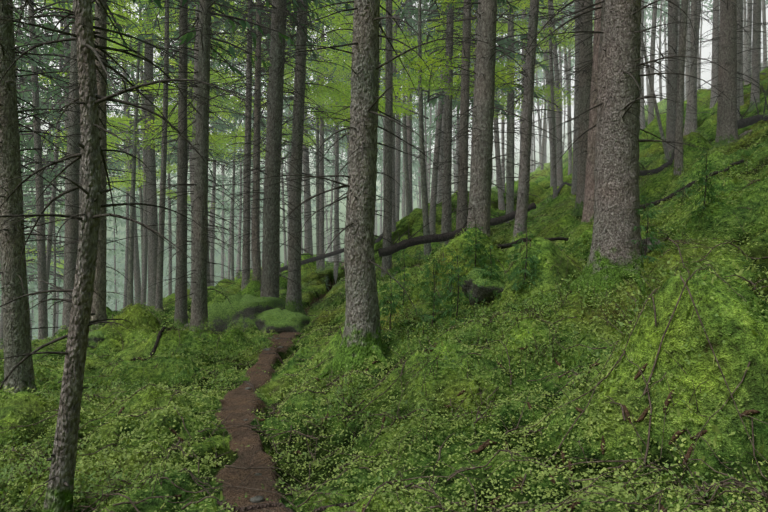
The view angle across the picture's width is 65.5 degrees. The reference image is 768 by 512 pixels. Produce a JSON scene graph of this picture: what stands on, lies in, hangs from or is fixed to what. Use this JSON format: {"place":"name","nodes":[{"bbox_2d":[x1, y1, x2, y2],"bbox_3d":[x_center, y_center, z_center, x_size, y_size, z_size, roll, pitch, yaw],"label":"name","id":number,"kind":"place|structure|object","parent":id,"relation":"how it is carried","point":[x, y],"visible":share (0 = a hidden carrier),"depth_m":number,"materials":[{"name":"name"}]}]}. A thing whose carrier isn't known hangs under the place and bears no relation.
{"place":"outdoors","nodes":[
{"label":"outdoors","id":0,"kind":"place"},
{"bbox_2d":[0,0,767,511],"bbox_3d":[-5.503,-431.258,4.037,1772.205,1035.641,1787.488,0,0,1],"label":"forest ground","id":1,"kind":"structure","parent":0,"point":[748,346],"depth_m":5.88,"materials":[{"name":"green plant"}]},
{"bbox_2d":[0,0,49,397],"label":"tree trunk","id":2,"kind":"object","parent":1,"relation":"on","point":[16,334],"visible":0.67,"depth_m":8.92,"materials":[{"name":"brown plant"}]},
{"bbox_2d":[42,0,100,511],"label":"tree trunk","id":3,"kind":"object","parent":1,"relation":"on","point":[59,494],"visible":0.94,"depth_m":3.91,"materials":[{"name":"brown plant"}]},
{"bbox_2d":[89,0,106,331],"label":"tree trunk","id":4,"kind":"object","parent":1,"relation":"on","point":[99,304],"visible":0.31,"depth_m":12.96,"materials":[{"name":"grey plant"}]},
{"bbox_2d":[168,0,187,329],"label":"tree trunk","id":5,"kind":"object","parent":1,"relation":"on","point":[181,315],"visible":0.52,"depth_m":15.43,"materials":[{"name":"grey plant"}]},
{"bbox_2d":[183,0,210,333],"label":"tree trunk","id":6,"kind":"object","parent":1,"relation":"on","point":[199,310],"visible":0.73,"depth_m":13.19,"materials":[{"name":"grey plant"}]},
{"bbox_2d":[241,0,252,290],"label":"tree trunk","id":7,"kind":"object","parent":1,"relation":"on","point":[246,252],"visible":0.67,"depth_m":19.93,"materials":[{"name":"grey plant"}]},
{"bbox_2d":[252,0,261,283],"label":"tree trunk","id":8,"kind":"object","parent":1,"relation":"on","point":[256,260],"visible":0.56,"depth_m":19.42,"materials":[{"name":"grey plant"}]},
{"bbox_2d":[244,337,285,502],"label":"path stones","id":9,"kind":"object","parent":1,"relation":"on","point":[257,499],"visible":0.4,"depth_m":4.20,"materials":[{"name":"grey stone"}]},
{"bbox_2d":[260,0,286,297],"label":"tree trunk","id":10,"kind":"object","parent":1,"relation":"on","point":[270,249],"visible":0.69,"depth_m":15.30,"materials":[{"name":"grey plant"}]},
{"bbox_2d":[0,0,567,302],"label":"spruce boughs","id":11,"kind":"object","parent":1,"relation":"on","point":[24,79],"visible":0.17,"depth_m":24.42,"materials":[{"name":"green plant"}]},
{"bbox_2d":[216,310,356,511],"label":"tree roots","id":12,"kind":"object","parent":1,"relation":"on","point":[265,505],"visible":0.44,"depth_m":4.06,"materials":[{"name":"brown wood"}]},
{"bbox_2d":[88,268,506,347],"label":"mossy boulders","id":13,"kind":"object","parent":1,"relation":"on","point":[262,314],"visible":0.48,"depth_m":13.73,"materials":[{"name":"green plant"}]},
{"bbox_2d":[285,0,318,315],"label":"tree trunk","id":14,"kind":"object","parent":1,"relation":"on","point":[294,303],"visible":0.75,"depth_m":16.33,"materials":[{"name":"grey plant"}]},
{"bbox_2d":[19,0,593,304],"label":"beech","id":15,"kind":"object","parent":1,"relation":"on","point":[325,92],"depth_m":23.63,"materials":[{"name":"green plant"}]},
{"bbox_2d":[319,8,324,271],"bbox_3d":[-3.135,-10.536,30.018,0.542,23.578,0.586,0,0,1],"label":"tree trunk","id":16,"kind":"object","parent":1,"relation":"on","point":[321,226],"visible":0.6,"depth_m":29.89,"materials":[{"name":"grey plant"}]},
{"bbox_2d":[333,2,338,283],"bbox_3d":[-2.542,-9.605,31.983,0.540,23.432,0.594,0,0,1],"label":"tree trunk","id":17,"kind":"object","parent":1,"relation":"on","point":[336,241],"visible":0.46,"depth_m":31.88,"materials":[{"name":"grey plant"}]},
{"bbox_2d":[314,0,398,380],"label":"tree trunk","id":18,"kind":"object","parent":1,"relation":"on","point":[361,340],"visible":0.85,"depth_m":7.55,"materials":[{"name":"grey plant"}]},
{"bbox_2d":[0,0,766,350],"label":"background tree trunks","id":19,"kind":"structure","parent":1,"relation":"on","point":[152,272],"depth_m":26.91,"materials":[{"name":"grey plant"}]},
{"bbox_2d":[0,0,767,486],"bbox_3d":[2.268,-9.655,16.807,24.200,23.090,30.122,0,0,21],"label":"tree branches","id":20,"kind":"object","parent":1,"relation":"on","point":[132,86],"visible":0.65,"depth_m":13.22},
{"bbox_2d":[0,123,767,511],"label":"ground plants","id":21,"kind":"object","parent":1,"relation":"on","point":[618,487],"visible":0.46,"depth_m":4.90,"materials":[{"name":"green plant"}]},
{"bbox_2d":[0,0,767,340],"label":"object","id":22,"kind":"object","parent":1,"relation":"on","point":[226,208],"visible":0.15,"depth_m":32.76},
{"bbox_2d":[0,103,767,511],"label":"ground twigs","id":23,"kind":"object","parent":1,"relation":"on","point":[704,505],"visible":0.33,"depth_m":4.30,"materials":[{"name":"brown wood"}]},
{"bbox_2d":[0,111,767,511],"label":"bilberry shrubs","id":24,"kind":"object","parent":1,"relation":"on","point":[478,319],"visible":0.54,"depth_m":6.25,"materials":[{"name":"green plant"}]},
{"bbox_2d":[0,120,767,511],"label":"ferns","id":25,"kind":"object","parent":1,"relation":"on","point":[422,386],"visible":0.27,"depth_m":5.58,"materials":[{"name":"green plant"}]},
{"bbox_2d":[406,0,412,215],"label":"tree trunk","id":26,"kind":"object","parent":1,"relation":"on","point":[409,138],"visible":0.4,"depth_m":29.78,"materials":[{"name":"grey plant"}]},
{"bbox_2d":[118,343,759,511],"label":"pine cones","id":27,"kind":"object","parent":1,"relation":"on","point":[678,433],"visible":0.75,"depth_m":3.88,"materials":[{"name":"brown plant"}]},
{"bbox_2d":[431,0,453,256],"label":"tree trunk","id":28,"kind":"object","parent":1,"relation":"on","point":[446,208],"visible":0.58,"depth_m":19.45,"materials":[{"name":"grey plant"}]},
{"bbox_2d":[131,83,767,360],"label":"fallen logs","id":29,"kind":"object","parent":1,"relation":"on","point":[443,237],"visible":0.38,"depth_m":16.56,"materials":[{"name":"brown plant"}]},
{"bbox_2d":[456,0,470,229],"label":"tree trunk","id":30,"kind":"object","parent":1,"relation":"on","point":[461,220],"visible":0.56,"depth_m":17.84,"materials":[{"name":"grey plant"}]},
{"bbox_2d":[466,0,496,236],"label":"tree trunk","id":31,"kind":"object","parent":1,"relation":"on","point":[480,183],"visible":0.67,"depth_m":13.35,"materials":[{"name":"grey plant"}]},
{"bbox_2d":[505,0,513,222],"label":"tree trunk","id":32,"kind":"object","parent":1,"relation":"on","point":[509,208],"visible":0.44,"depth_m":23.69,"materials":[{"name":"grey plant"}]},
{"bbox_2d":[506,0,538,251],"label":"tree trunk","id":33,"kind":"object","parent":1,"relation":"on","point":[527,111],"visible":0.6,"depth_m":15.41,"materials":[{"name":"grey plant"}]},
{"bbox_2d":[566,0,592,216],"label":"tree trunk","id":34,"kind":"object","parent":1,"relation":"on","point":[584,93],"visible":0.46,"depth_m":16.92,"materials":[{"name":"grey plant"}]},
{"bbox_2d":[569,0,601,236],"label":"tree trunk","id":35,"kind":"object","parent":1,"relation":"on","point":[588,208],"visible":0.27,"depth_m":13.28,"materials":[{"name":"grey plant"}]},
{"bbox_2d":[562,0,676,297],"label":"tree trunk","id":36,"kind":"object","parent":1,"relation":"on","point":[614,251],"visible":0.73,"depth_m":7.18,"materials":[{"name":"grey plant"}]},
{"bbox_2d":[640,25,669,162],"bbox_3d":[8.470,-9.153,19.707,2.226,13.300,0.210,0,0,1],"label":"tree trunk","id":37,"kind":"object","parent":1,"relation":"on","point":[666,153],"visible":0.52,"depth_m":19.66,"materials":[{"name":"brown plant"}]},
{"bbox_2d":[664,0,677,162],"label":"tree trunk","id":38,"kind":"object","parent":1,"relation":"on","point":[671,106],"visible":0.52,"depth_m":20.54,"materials":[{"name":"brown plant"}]},
{"bbox_2d":[689,0,696,132],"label":"tree trunk","id":39,"kind":"object","parent":1,"relation":"on","point":[693,104],"visible":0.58,"depth_m":23.12,"materials":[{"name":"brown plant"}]},
{"bbox_2d":[704,0,750,153],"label":"tree trunk","id":40,"kind":"object","parent":1,"relation":"on","point":[727,131],"visible":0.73,"depth_m":16.49,"materials":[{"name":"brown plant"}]},
{"bbox_2d":[748,0,759,111],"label":"tree trunk","id":41,"kind":"object","parent":1,"relation":"on","point":[755,37],"visible":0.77,"depth_m":25.42,"materials":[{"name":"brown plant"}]}
]}

